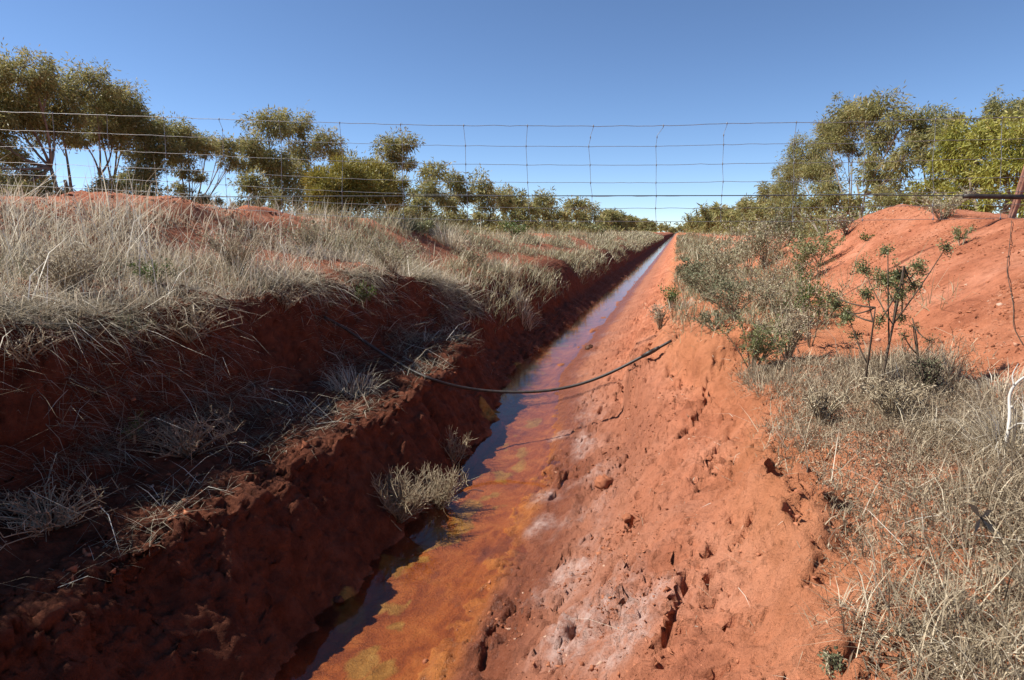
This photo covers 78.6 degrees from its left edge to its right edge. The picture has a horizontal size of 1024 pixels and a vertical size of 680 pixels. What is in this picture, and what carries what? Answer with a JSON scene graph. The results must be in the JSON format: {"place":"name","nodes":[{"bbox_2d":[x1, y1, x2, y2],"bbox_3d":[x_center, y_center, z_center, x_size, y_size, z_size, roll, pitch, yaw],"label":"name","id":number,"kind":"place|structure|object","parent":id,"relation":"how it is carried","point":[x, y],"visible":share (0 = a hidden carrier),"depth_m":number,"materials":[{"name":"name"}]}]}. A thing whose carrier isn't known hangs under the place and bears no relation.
{"place":"outdoors","nodes":[
{"label":"outdoors","id":0,"kind":"place"},
{"bbox_2d":[0,191,1023,679],"bbox_3d":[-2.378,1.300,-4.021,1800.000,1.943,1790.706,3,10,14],"label":"ground","id":1,"kind":"structure","parent":0,"point":[272,569],"depth_m":2.64,"materials":[{"name":"soil"}]},
{"bbox_2d":[0,167,75,197],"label":"scrub bush","id":2,"kind":"object","parent":1,"relation":"on","point":[49,186],"visible":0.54,"depth_m":10.95,"materials":[{"name":"green plant"}]},
{"bbox_2d":[0,310,78,364],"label":"dead scrub","id":3,"kind":"object","parent":1,"relation":"on","point":[37,344],"visible":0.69,"depth_m":2.35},
{"bbox_2d":[0,37,103,195],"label":"eucalyptus tree","id":4,"kind":"object","parent":1,"relation":"on","point":[43,87],"visible":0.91,"depth_m":12.00,"materials":[{"name":"green plant"}]},
{"bbox_2d":[13,236,109,296],"bbox_3d":[-2.151,-0.349,3.027,0.379,0.305,0.392,3,10,14],"label":"dead scrub","id":5,"kind":"object","parent":1,"relation":"on","point":[68,270],"visible":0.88,"depth_m":3.02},
{"bbox_2d":[0,473,126,549],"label":"dead scrub","id":6,"kind":"object","parent":1,"relation":"on","point":[38,519],"visible":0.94,"depth_m":2.14,"materials":[{"name":"plant"}]},
{"bbox_2d":[56,51,156,179],"bbox_3d":[-9.117,-4.143,14.494,1.839,4.028,3.439,-1,10,-3],"label":"eucalyptus tree","id":7,"kind":"object","parent":1,"relation":"on","point":[110,101],"visible":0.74,"depth_m":13.80,"materials":[{"name":"green plant"}]},
{"bbox_2d":[82,170,153,195],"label":"scrub bush","id":8,"kind":"object","parent":1,"relation":"on","point":[118,184],"visible":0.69,"depth_m":13.46,"materials":[{"name":"green plant"}]},
{"bbox_2d":[87,308,160,341],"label":"shrub","id":9,"kind":"object","parent":1,"relation":"on","point":[126,326],"visible":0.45,"depth_m":2.74,"materials":[{"name":"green plant"}]},
{"bbox_2d":[116,408,150,442],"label":"shrub","id":10,"kind":"object","parent":1,"relation":"on","point":[135,423],"visible":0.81,"depth_m":2.67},
{"bbox_2d":[113,92,199,195],"bbox_3d":[-8.665,-4.022,15.206,1.688,3.527,2.381,3,10,14],"label":"eucalyptus tree","id":11,"kind":"object","parent":1,"relation":"on","point":[148,139],"visible":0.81,"depth_m":14.79,"materials":[{"name":"green plant"}]},
{"bbox_2d":[127,256,187,287],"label":"shrub","id":12,"kind":"object","parent":1,"relation":"on","point":[143,269],"visible":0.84,"depth_m":3.40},
{"bbox_2d":[110,404,248,464],"bbox_3d":[-1.432,0.417,2.761,0.581,0.238,0.523,3,10,14],"label":"dead scrub","id":13,"kind":"object","parent":1,"relation":"on","point":[189,446],"visible":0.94,"depth_m":2.73,"materials":[{"name":"plant"}]},
{"bbox_2d":[0,221,364,311],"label":"green undergrowth","id":14,"kind":"object","parent":1,"relation":"on","point":[168,269],"visible":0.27,"depth_m":3.85,"materials":[{"name":"green plant"}]},
{"bbox_2d":[132,294,243,342],"bbox_3d":[-1.684,-0.108,3.149,0.487,0.250,0.530,8,13,39],"label":"dead scrub","id":15,"kind":"object","parent":1,"relation":"on","point":[190,331],"visible":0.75,"depth_m":3.14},
{"bbox_2d":[182,191,224,206],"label":"scrub bush","id":16,"kind":"object","parent":1,"relation":"on","point":[205,199],"visible":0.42,"depth_m":15.32,"materials":[{"name":"green plant"}]},
{"bbox_2d":[161,126,250,199],"bbox_3d":[-8.067,-4.121,16.859,1.558,3.174,2.856,3,10,14],"label":"eucalyptus tree","id":17,"kind":"object","parent":1,"relation":"on","point":[210,145],"visible":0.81,"depth_m":16.25,"materials":[{"name":"green plant"}]},
{"bbox_2d":[0,180,447,338],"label":"matted grass","id":18,"kind":"structure","parent":1,"relation":"on","point":[159,295],"depth_m":3.87,"materials":[{"name":"plant"}]},
{"bbox_2d":[191,213,270,272],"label":"dead scrub","id":19,"kind":"object","parent":1,"relation":"on","point":[217,246],"visible":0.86,"depth_m":4.12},
{"bbox_2d":[0,132,476,388],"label":"dry grass","id":20,"kind":"structure","parent":1,"relation":"on","point":[329,255],"depth_m":4.01,"materials":[{"name":"plant"}]},
{"bbox_2d":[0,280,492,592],"bbox_3d":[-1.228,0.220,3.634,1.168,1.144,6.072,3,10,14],"label":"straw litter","id":21,"kind":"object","parent":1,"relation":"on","point":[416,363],"visible":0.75,"depth_m":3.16,"materials":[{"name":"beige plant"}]},
{"bbox_2d":[0,255,504,558],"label":"hanging grass","id":22,"kind":"structure","parent":1,"relation":"on","point":[302,280],"depth_m":2.91,"materials":[{"name":"plant"}]},
{"bbox_2d":[233,184,314,210],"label":"scrub bush","id":23,"kind":"object","parent":1,"relation":"on","point":[282,202],"visible":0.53,"depth_m":18.28,"materials":[{"name":"green plant"}]},
{"bbox_2d":[0,190,563,594],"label":"soil crumbs","id":24,"kind":"object","parent":1,"relation":"on","point":[305,445],"visible":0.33,"depth_m":3.07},
{"bbox_2d":[226,100,350,209],"bbox_3d":[-7.302,-5.658,21.264,2.453,4.712,6.954,3,10,14],"label":"eucalyptus tree","id":25,"kind":"object","parent":1,"relation":"on","point":[264,162],"visible":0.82,"depth_m":19.75,"materials":[{"name":"green plant"}]},
{"bbox_2d":[259,277,318,310],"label":"dead scrub","id":26,"kind":"object","parent":1,"relation":"on","point":[292,302],"visible":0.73,"depth_m":3.96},
{"bbox_2d":[270,214,340,255],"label":"dead scrub","id":27,"kind":"object","parent":1,"relation":"on","point":[304,236],"visible":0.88,"depth_m":5.90,"materials":[{"name":"grey plant"}]},
{"bbox_2d":[306,359,395,405],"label":"grass tussock","id":28,"kind":"object","parent":1,"relation":"on","point":[348,374],"depth_m":4.01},
{"bbox_2d":[300,147,413,218],"bbox_3d":[-2.591,-2.610,10.947,1.428,1.551,3.287,3,10,14],"label":"wattle bush","id":29,"kind":"object","parent":1,"relation":"on","point":[368,168],"visible":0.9,"depth_m":10.20,"materials":[{"name":"green plant"}]},
{"bbox_2d":[349,280,376,306],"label":"shrub","id":30,"kind":"object","parent":1,"relation":"on","point":[364,298],"visible":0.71,"depth_m":4.99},
{"bbox_2d":[123,187,656,234],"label":"scrub belt","id":31,"kind":"object","parent":1,"relation":"on","point":[575,226],"visible":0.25,"depth_m":52.01,"materials":[{"name":"green plant"}]},
{"bbox_2d":[350,233,430,271],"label":"dead scrub","id":32,"kind":"object","parent":1,"relation":"on","point":[379,253],"visible":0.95,"depth_m":5.77,"materials":[{"name":"grey plant"}]},
{"bbox_2d":[368,126,425,206],"bbox_3d":[-5.397,-7.088,27.849,2.090,5.282,3.826,6,11,30],"label":"eucalyptus tree","id":33,"kind":"object","parent":1,"relation":"on","point":[387,149],"visible":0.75,"depth_m":27.55,"materials":[{"name":"green plant"}]},
{"bbox_2d":[376,201,423,222],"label":"scrub bush","id":34,"kind":"object","parent":1,"relation":"on","point":[408,210],"visible":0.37,"depth_m":28.07,"materials":[{"name":"green plant"}]},
{"bbox_2d":[367,464,441,522],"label":"dry twig bush","id":35,"kind":"object","parent":1,"relation":"on","point":[400,507],"visible":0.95,"depth_m":3.18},
{"bbox_2d":[403,215,440,236],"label":"shrub","id":36,"kind":"object","parent":1,"relation":"on","point":[428,226],"visible":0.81,"depth_m":10.52,"materials":[{"name":"green plant"}]},
{"bbox_2d":[399,156,458,225],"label":"eucalyptus tree","id":37,"kind":"object","parent":1,"relation":"on","point":[431,177],"visible":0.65,"depth_m":31.50,"materials":[{"name":"green plant"}]},
{"bbox_2d":[196,186,663,336],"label":"dry grass","id":38,"kind":"structure","parent":1,"relation":"on","point":[606,242],"depth_m":10.68,"materials":[{"name":"plant"}]},
{"bbox_2d":[404,462,476,517],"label":"dry twig bush","id":39,"kind":"object","parent":1,"relation":"on","point":[441,498],"visible":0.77,"depth_m":3.48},
{"bbox_2d":[429,220,474,250],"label":"grass tussock","id":40,"kind":"object","parent":1,"relation":"on","point":[448,240],"depth_m":10.80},
{"bbox_2d":[436,160,477,227],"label":"eucalyptus tree","id":41,"kind":"object","parent":1,"relation":"on","point":[460,190],"visible":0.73,"depth_m":36.65,"materials":[{"name":"green plant"}]},
{"bbox_2d":[439,426,476,465],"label":"dry twig bush","id":42,"kind":"object","parent":1,"relation":"on","point":[454,456],"visible":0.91,"depth_m":4.08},
{"bbox_2d":[449,240,496,265],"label":"dead scrub","id":43,"kind":"object","parent":1,"relation":"on","point":[479,260],"visible":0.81,"depth_m":9.43,"materials":[{"name":"grey plant"}]},
{"bbox_2d":[463,164,517,228],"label":"eucalyptus tree","id":44,"kind":"object","parent":1,"relation":"on","point":[488,188],"visible":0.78,"depth_m":40.21,"materials":[{"name":"green plant"}]},
{"bbox_2d":[323,316,671,393],"bbox_3d":[-0.113,0.118,4.452,2.432,0.581,0.190,1,10,4],"label":"poly pipe","id":45,"kind":"object","parent":1,"relation":"on","point":[651,351],"visible":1,"depth_m":4.51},
{"bbox_2d":[478,253,521,279],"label":"grass tussock","id":46,"kind":"object","parent":1,"relation":"on","point":[503,271],"depth_m":9.70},
{"bbox_2d":[0,111,1023,222],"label":"wire fence","id":47,"kind":"object","parent":1,"relation":"on","point":[1017,197],"visible":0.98,"depth_m":5.15,"materials":[{"name":"metal"}]},
{"bbox_2d":[497,219,528,236],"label":"shrub","id":48,"kind":"object","parent":1,"relation":"on","point":[515,228],"visible":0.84,"depth_m":17.27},
{"bbox_2d":[499,184,538,227],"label":"eucalyptus tree","id":49,"kind":"object","parent":1,"relation":"on","point":[519,210],"visible":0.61,"depth_m":48.95,"materials":[{"name":"green plant"}]},
{"bbox_2d":[507,283,541,330],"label":"grass tussock","id":50,"kind":"object","parent":1,"relation":"on","point":[526,314],"depth_m":8.89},
{"bbox_2d":[527,185,564,229],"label":"eucalyptus tree","id":51,"kind":"object","parent":1,"relation":"on","point":[542,204],"visible":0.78,"depth_m":58.05,"materials":[{"name":"green plant"}]},
{"bbox_2d":[553,196,606,228],"bbox_3d":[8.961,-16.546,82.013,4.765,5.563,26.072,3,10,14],"label":"eucalyptus tree","id":52,"kind":"object","parent":1,"relation":"on","point":[581,214],"visible":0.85,"depth_m":78.19,"materials":[{"name":"green plant"}]},
{"bbox_2d":[594,474,613,490],"bbox_3d":[0.479,0.740,3.248,0.105,0.086,0.108,3,10,14],"label":"dirt clod","id":53,"kind":"object","parent":1,"relation":"on","point":[604,481],"visible":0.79,"depth_m":3.22,"materials":[{"name":"soil"}]},
{"bbox_2d":[593,209,628,228],"bbox_3d":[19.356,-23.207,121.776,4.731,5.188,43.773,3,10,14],"label":"eucalyptus tree","id":54,"kind":"object","parent":1,"relation":"on","point":[606,216],"visible":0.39,"depth_m":110.37,"materials":[{"name":"green plant"}]},
{"bbox_2d":[610,209,627,227],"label":"eucalyptus tree","id":55,"kind":"object","parent":1,"relation":"on","point":[619,223],"visible":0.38,"depth_m":126.44,"materials":[{"name":"green plant"}]},
{"bbox_2d":[642,300,671,329],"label":"shrub","id":56,"kind":"object","parent":1,"relation":"on","point":[659,316],"visible":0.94,"depth_m":5.57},
{"bbox_2d":[658,283,680,308],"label":"shrub","id":57,"kind":"object","parent":1,"relation":"on","point":[670,293],"visible":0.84,"depth_m":6.04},
{"bbox_2d":[673,251,714,293],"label":"shrub","id":58,"kind":"object","parent":1,"relation":"on","point":[678,268],"visible":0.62,"depth_m":7.03,"materials":[{"name":"green plant"}]},
{"bbox_2d":[691,201,721,232],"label":"eucalyptus tree","id":59,"kind":"object","parent":1,"relation":"on","point":[704,211],"visible":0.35,"depth_m":79.01,"materials":[{"name":"green plant"}]},
{"bbox_2d":[679,260,736,301],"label":"shrub","id":60,"kind":"object","parent":1,"relation":"on","point":[695,282],"visible":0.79,"depth_m":6.04,"materials":[{"name":"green plant"}]},
{"bbox_2d":[683,306,739,330],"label":"shrub","id":61,"kind":"object","parent":1,"relation":"on","point":[706,319],"visible":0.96,"depth_m":3.96,"materials":[{"name":"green plant"}]},
{"bbox_2d":[437,301,1005,679],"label":"soil crumbs","id":62,"kind":"object","parent":1,"relation":"on","point":[668,649],"visible":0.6,"depth_m":1.96,"materials":[{"name":"soil"}]},
{"bbox_2d":[695,236,753,279],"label":"shrub","id":63,"kind":"object","parent":1,"relation":"on","point":[724,262],"visible":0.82,"depth_m":7.28,"materials":[{"name":"grey plant"}]},
{"bbox_2d":[696,267,768,317],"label":"shrub","id":64,"kind":"object","parent":1,"relation":"on","point":[734,297],"visible":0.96,"depth_m":4.32,"materials":[{"name":"green plant"}]},
{"bbox_2d":[709,196,766,231],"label":"eucalyptus tree","id":65,"kind":"object","parent":1,"relation":"on","point":[721,214],"visible":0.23,"depth_m":58.13,"materials":[{"name":"green plant"}]},
{"bbox_2d":[730,193,753,229],"bbox_3d":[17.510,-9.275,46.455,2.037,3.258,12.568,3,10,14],"label":"eucalyptus tree","id":66,"kind":"object","parent":1,"relation":"on","point":[743,207],"visible":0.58,"depth_m":45.57,"materials":[{"name":"green plant"}]},
{"bbox_2d":[714,220,785,269],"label":"shrub","id":67,"kind":"object","parent":1,"relation":"on","point":[749,248],"visible":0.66,"depth_m":9.46,"materials":[{"name":"grey plant"}]},
{"bbox_2d":[711,309,791,368],"bbox_3d":[1.242,0.015,3.230,0.399,0.340,0.243,0,10,0],"label":"shrub","id":68,"kind":"object","parent":1,"relation":"on","point":[758,341],"visible":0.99,"depth_m":3.22,"materials":[{"name":"green plant"}]},
{"bbox_2d":[732,209,795,266],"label":"shrub","id":69,"kind":"object","parent":1,"relation":"on","point":[760,234],"visible":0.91,"depth_m":9.37,"materials":[{"name":"grey plant"}]},
{"bbox_2d":[738,200,800,232],"bbox_3d":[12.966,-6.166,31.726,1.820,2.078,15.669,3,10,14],"label":"scrub bush","id":70,"kind":"object","parent":1,"relation":"on","point":[772,212],"visible":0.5,"depth_m":32.32,"materials":[{"name":"green plant"}]},
{"bbox_2d":[746,182,792,228],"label":"eucalyptus tree","id":71,"kind":"object","parent":1,"relation":"on","point":[762,199],"visible":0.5,"depth_m":36.55,"materials":[{"name":"green plant"}]},
{"bbox_2d":[727,239,815,310],"bbox_3d":[2.074,-0.514,5.054,0.684,0.594,0.578,3,10,14],"label":"shrub","id":72,"kind":"object","parent":1,"relation":"on","point":[754,282],"visible":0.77,"depth_m":5.04,"materials":[{"name":"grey plant"}]},
{"bbox_2d":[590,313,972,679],"bbox_3d":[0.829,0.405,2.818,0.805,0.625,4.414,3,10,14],"label":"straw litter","id":73,"kind":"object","parent":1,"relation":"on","point":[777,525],"visible":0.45,"depth_m":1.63,"materials":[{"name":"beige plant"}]},
{"bbox_2d":[741,269,824,325],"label":"shrub","id":74,"kind":"object","parent":1,"relation":"on","point":[775,295],"visible":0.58,"depth_m":4.25,"materials":[{"name":"grey plant"}]},
{"bbox_2d":[745,295,829,359],"bbox_3d":[1.458,-0.057,3.291,0.348,0.364,0.345,-7,12,-33],"label":"shrub","id":75,"kind":"object","parent":1,"relation":"on","point":[797,334],"visible":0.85,"depth_m":3.27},
{"bbox_2d":[763,202,812,249],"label":"shrub","id":76,"kind":"object","parent":1,"relation":"on","point":[782,223],"visible":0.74,"depth_m":10.16,"materials":[{"name":"green plant"}]},
{"bbox_2d":[779,262,828,347],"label":"shrub","id":77,"kind":"object","parent":1,"relation":"on","point":[809,294],"visible":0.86,"depth_m":3.48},
{"bbox_2d":[780,226,835,286],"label":"shrub","id":78,"kind":"object","parent":1,"relation":"on","point":[805,252],"visible":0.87,"depth_m":6.39,"materials":[{"name":"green plant"}]},
{"bbox_2d":[769,187,867,233],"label":"scrub bush","id":79,"kind":"object","parent":1,"relation":"on","point":[821,202],"visible":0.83,"depth_m":19.30,"materials":[{"name":"green plant"}]},
{"bbox_2d":[792,224,845,266],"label":"shrub","id":80,"kind":"object","parent":1,"relation":"on","point":[825,247],"visible":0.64,"depth_m":6.77,"materials":[{"name":"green plant"}]},
{"bbox_2d":[800,379,852,425],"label":"shrub","id":81,"kind":"object","parent":1,"relation":"on","point":[815,398],"visible":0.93,"depth_m":2.28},
{"bbox_2d":[805,277,853,316],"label":"shrub","id":82,"kind":"object","parent":1,"relation":"on","point":[824,305],"visible":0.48,"depth_m":4.43,"materials":[{"name":"grey plant"}]},
{"bbox_2d":[817,645,844,678],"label":"shrub","id":83,"kind":"object","parent":1,"relation":"on","point":[831,659],"visible":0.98,"depth_m":1.09,"materials":[{"name":"green plant"}]},
{"bbox_2d":[829,209,861,235],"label":"shrub","id":84,"kind":"object","parent":1,"relation":"on","point":[845,228],"visible":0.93,"depth_m":7.54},
{"bbox_2d":[767,79,928,219],"bbox_3d":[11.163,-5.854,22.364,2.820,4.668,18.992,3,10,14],"label":"eucalyptus tree","id":85,"kind":"object","parent":1,"relation":"on","point":[822,175],"visible":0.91,"depth_m":16.81,"materials":[{"name":"green plant"}]},
{"bbox_2d":[820,281,878,396],"bbox_3d":[1.323,0.006,2.505,0.188,0.496,0.290,3,10,14],"label":"thorny sapling","id":86,"kind":"object","parent":1,"relation":"on","point":[845,316],"visible":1,"depth_m":2.46,"materials":[{"name":"green plant"}]},
{"bbox_2d":[683,174,1023,237],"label":"scrub belt","id":87,"kind":"object","parent":1,"relation":"on","point":[815,216],"visible":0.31,"depth_m":25.23,"materials":[{"name":"green plant"}]},
{"bbox_2d":[718,324,1023,679],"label":"dry tangle","id":88,"kind":"object","parent":1,"relation":"on","point":[992,657],"visible":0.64,"depth_m":1.51,"materials":[{"name":"plant"}]},
{"bbox_2d":[731,329,1023,679],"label":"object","id":89,"kind":"object","parent":1,"relation":"on","point":[1000,558],"visible":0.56,"depth_m":1.71,"materials":[{"name":"plant"}]},
{"bbox_2d":[761,334,1023,679],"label":"loose straw","id":90,"kind":"object","parent":1,"relation":"on","point":[941,642],"visible":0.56,"depth_m":1.40,"materials":[{"name":"beige plant"}]},
{"bbox_2d":[854,363,939,421],"bbox_3d":[1.333,0.196,2.165,0.273,0.232,0.248,3,10,14],"label":"shrub","id":91,"kind":"object","parent":1,"relation":"on","point":[889,396],"visible":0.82,"depth_m":2.15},
{"bbox_2d":[864,185,932,213],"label":"scrub bush","id":92,"kind":"object","parent":1,"relation":"on","point":[891,201],"visible":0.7,"depth_m":13.16,"materials":[{"name":"green plant"}]},
{"bbox_2d":[849,237,957,389],"bbox_3d":[1.543,-0.081,2.507,0.345,0.654,0.244,3,10,14],"label":"thorny sapling","id":93,"kind":"object","parent":1,"relation":"on","point":[896,276],"visible":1,"depth_m":2.46,"materials":[{"name":"green plant"}]},
{"bbox_2d":[897,318,940,366],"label":"thorny sapling","id":94,"kind":"object","parent":1,"relation":"on","point":[913,325],"visible":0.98,"depth_m":2.69,"materials":[{"name":"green plant"}]},
{"bbox_2d":[903,354,952,393],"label":"shrub","id":95,"kind":"object","parent":1,"relation":"on","point":[935,369],"visible":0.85,"depth_m":2.34,"materials":[{"name":"green plant"}]},
{"bbox_2d":[900,97,967,194],"bbox_3d":[9.229,-3.702,13.831,1.094,3.332,2.544,4,10,20],"label":"eucalyptus tree","id":96,"kind":"object","parent":1,"relation":"on","point":[929,129],"visible":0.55,"depth_m":13.62,"materials":[{"name":"green plant"}]},
{"bbox_2d":[907,185,979,220],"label":"shrub","id":97,"kind":"object","parent":1,"relation":"on","point":[941,206],"visible":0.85,"depth_m":5.67,"materials":[{"name":"grey plant"}]},
{"bbox_2d":[924,188,999,212],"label":"scrub bush","id":98,"kind":"object","parent":1,"relation":"on","point":[986,208],"visible":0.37,"depth_m":9.23,"materials":[{"name":"green plant"}]},
{"bbox_2d":[903,104,1023,217],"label":"eucalyptus tree","id":99,"kind":"object","parent":1,"relation":"on","point":[983,174],"visible":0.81,"depth_m":9.84,"materials":[{"name":"green plant"}]},
{"bbox_2d":[951,225,977,245],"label":"shrub","id":100,"kind":"object","parent":1,"relation":"on","point":[957,232],"visible":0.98,"depth_m":4.56,"materials":[{"name":"green plant"}]},
{"bbox_2d":[919,381,1023,467],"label":"grass tussock","id":101,"kind":"object","parent":1,"relation":"on","point":[1012,433],"depth_m":1.80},
{"bbox_2d":[969,503,1000,542],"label":"dead stalk","id":102,"kind":"object","parent":1,"relation":"on","point":[990,528],"visible":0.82,"depth_m":1.34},
{"bbox_2d":[955,366,1023,403],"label":"grass tussock","id":103,"kind":"object","parent":1,"relation":"on","point":[997,386],"depth_m":2.35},
{"bbox_2d":[973,85,1023,217],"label":"eucalyptus tree","id":104,"kind":"object","parent":1,"relation":"on","point":[996,108],"visible":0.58,"depth_m":12.40,"materials":[{"name":"green plant"}]},
{"bbox_2d":[1004,364,1023,446],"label":"dead branch","id":105,"kind":"object","parent":1,"relation":"on","point":[1008,427],"visible":0.88,"depth_m":1.81,"materials":[{"name":"white wood"}]},
{"bbox_2d":[0,0,1023,231],"label":"sky","id":106,"kind":"structure","parent":0,"point":[566,67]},
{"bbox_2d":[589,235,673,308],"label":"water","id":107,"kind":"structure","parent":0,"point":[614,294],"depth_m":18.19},
{"bbox_2d":[499,224,838,258],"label":"plain grass","id":108,"kind":"structure","parent":0,"point":[709,233],"depth_m":39.65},
{"bbox_2d":[661,228,980,376],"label":"dry grass","id":109,"kind":"structure","parent":0,"point":[689,249],"depth_m":6.49,"materials":[{"name":"plant"}]},
{"bbox_2d":[779,204,1023,408],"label":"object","id":110,"kind":"structure","parent":0,"point":[971,329],"depth_m":3.87,"materials":[{"name":"soil"}]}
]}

